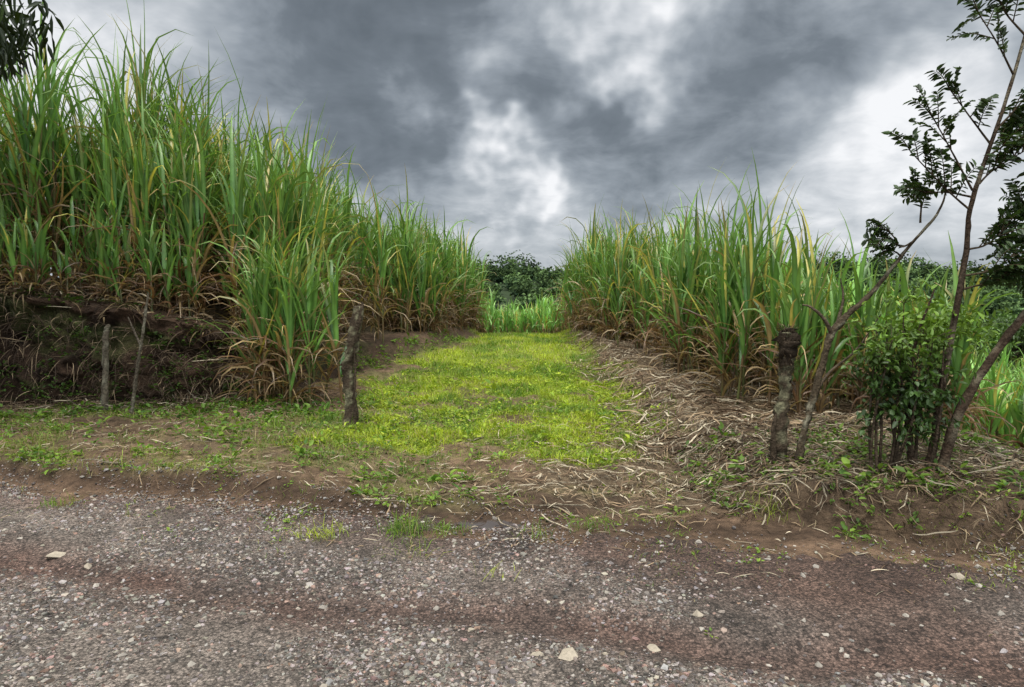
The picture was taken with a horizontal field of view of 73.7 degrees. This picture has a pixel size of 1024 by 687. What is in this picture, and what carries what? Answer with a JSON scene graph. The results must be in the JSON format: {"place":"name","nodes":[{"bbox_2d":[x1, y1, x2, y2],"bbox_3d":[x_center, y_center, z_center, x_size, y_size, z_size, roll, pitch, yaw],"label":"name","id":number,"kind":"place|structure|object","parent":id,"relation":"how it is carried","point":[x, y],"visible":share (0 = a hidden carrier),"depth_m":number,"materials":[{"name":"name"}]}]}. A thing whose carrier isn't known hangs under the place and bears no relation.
{"place":"outdoors","nodes":[
{"label":"outdoors","id":0,"kind":"place"},
{"bbox_2d":[0,0,495,408],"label":"sugarcane field","id":1,"kind":"structure","parent":0,"point":[181,211],"depth_m":10.54,"materials":[{"name":"plant"}]},
{"bbox_2d":[0,451,1023,686],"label":"gravel road","id":2,"kind":"structure","parent":0,"point":[940,620],"depth_m":3.58,"materials":[{"name":"grey gravel"}]},
{"bbox_2d":[454,519,522,529],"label":"puddle","id":3,"kind":"object","parent":2,"relation":"on","point":[487,523],"visible":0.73,"depth_m":5.05,"materials":[{"name":"liquid"}]},
{"bbox_2d":[0,277,1023,584],"bbox_3d":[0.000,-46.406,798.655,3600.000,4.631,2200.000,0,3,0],"label":"ground","id":4,"kind":"structure","parent":0,"point":[808,539],"depth_m":6.18,"materials":[{"name":"soil"}]},
{"bbox_2d":[0,0,64,83],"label":"mango tree","id":5,"kind":"object","parent":4,"relation":"on","point":[10,55],"visible":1,"depth_m":7.51,"materials":[{"name":"green plant"}]},
{"bbox_2d":[100,324,110,409],"bbox_3d":[-5.261,0.430,8.838,0.164,1.365,0.114,0,3,0],"label":"wooden fence post","id":6,"kind":"object","parent":4,"relation":"on","point":[104,399],"visible":0.88,"depth_m":8.81,"materials":[{"name":"brown wood"}]},
{"bbox_2d":[128,293,148,416],"bbox_3d":[-4.806,0.257,8.771,0.334,1.803,0.064,0,3,3],"label":"wooden fence post","id":7,"kind":"object","parent":4,"relation":"on","point":[135,381],"visible":0.88,"depth_m":8.75,"materials":[{"name":"brown wood"}]},
{"bbox_2d":[341,302,363,425],"bbox_3d":[-1.880,0.356,8.031,0.318,1.685,0.227,0,3,0],"label":"wooden fence post","id":8,"kind":"object","parent":4,"relation":"on","point":[348,367],"visible":0.89,"depth_m":7.98,"materials":[{"name":"brown wood"}]},
{"bbox_2d":[11,409,865,530],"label":"fallen sticks","id":9,"kind":"object","parent":4,"relation":"on","point":[669,491],"visible":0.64,"depth_m":6.22,"materials":[{"name":"brown wood"}]},
{"bbox_2d":[0,287,1023,637],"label":"weeds","id":10,"kind":"object","parent":4,"relation":"on","point":[238,403],"visible":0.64,"depth_m":7.66,"materials":[{"name":"green plant"}]},
{"bbox_2d":[0,327,1023,635],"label":"grass","id":11,"kind":"structure","parent":4,"relation":"on","point":[526,337],"depth_m":8.18,"materials":[{"name":"green plant"}]},
{"bbox_2d":[0,276,1023,601],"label":"dry leaf litter","id":12,"kind":"object","parent":4,"relation":"on","point":[1016,458],"visible":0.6,"depth_m":6.96,"materials":[{"name":"brown plant"}]},
{"bbox_2d":[768,321,802,464],"bbox_3d":[2.295,0.510,5.731,0.300,1.409,0.285,0,3,0],"label":"wooden fence post","id":13,"kind":"object","parent":4,"relation":"on","point":[788,339],"visible":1,"depth_m":5.69,"materials":[{"name":"brown wood"}]},
{"bbox_2d":[794,166,947,462],"bbox_3d":[2.921,-0.150,5.612,1.167,2.621,0.310,0,3,0],"label":"bent tree","id":14,"kind":"object","parent":4,"relation":"on","point":[841,319],"visible":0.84,"depth_m":5.62,"materials":[{"name":"brown plant"}]},
{"bbox_2d":[891,293,921,320],"bbox_3d":[19.244,-0.226,33.873,5.319,4.643,5.654,0,3,0],"label":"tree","id":15,"kind":"object","parent":4,"relation":"on","point":[898,295],"depth_m":34.42,"materials":[{"name":"green plant"}]},
{"bbox_2d":[841,279,1020,474],"bbox_3d":[3.351,0.383,5.510,1.569,1.785,0.905,-1,4,-20],"label":"leafy shrub","id":16,"kind":"object","parent":4,"relation":"on","point":[908,400],"visible":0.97,"depth_m":5.27,"materials":[{"name":"green plant"}]},
{"bbox_2d":[881,0,1023,472],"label":"sapling tree","id":17,"kind":"object","parent":4,"relation":"on","point":[1014,267],"visible":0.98,"depth_m":5.16,"materials":[{"name":"green plant"}]},
{"bbox_2d":[972,326,1020,376],"bbox_3d":[23.575,0.716,36.043,5.577,4.550,6.139,2,4,32],"label":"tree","id":18,"kind":"object","parent":4,"relation":"on","point":[992,346],"visible":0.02,"depth_m":35.89,"materials":[{"name":"green plant"}]},
{"bbox_2d":[973,314,1023,368],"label":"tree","id":19,"kind":"object","parent":4,"relation":"on","point":[1018,335],"visible":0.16,"depth_m":38.68,"materials":[{"name":"green plant"}]},
{"bbox_2d":[985,311,1023,364],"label":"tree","id":20,"kind":"object","parent":4,"relation":"on","point":[1007,317],"visible":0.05,"depth_m":44.49,"materials":[{"name":"green plant"}]},
{"bbox_2d":[0,0,1023,276],"label":"sky","id":21,"kind":"structure","parent":0,"point":[515,119],"materials":[{"name":"grey"}]},
{"bbox_2d":[474,280,590,333],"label":"sugarcane field","id":22,"kind":"structure","parent":0,"point":[540,318],"depth_m":27.86,"materials":[{"name":"plant"}]},
{"bbox_2d":[484,278,1022,321],"bbox_3d":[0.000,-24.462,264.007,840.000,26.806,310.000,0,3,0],"label":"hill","id":23,"kind":"structure","parent":0,"point":[504,292],"depth_m":159.56,"materials":[{"name":"green plant"}]},
{"bbox_2d":[472,241,1023,321],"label":"distant forest","id":24,"kind":"object","parent":23,"relation":"on","point":[513,275],"visible":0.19,"depth_m":164.13,"materials":[{"name":"green plant"}]},
{"bbox_2d":[541,151,1023,447],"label":"sugarcane field","id":25,"kind":"structure","parent":0,"point":[687,297],"depth_m":9.34,"materials":[{"name":"plant"}]}
]}

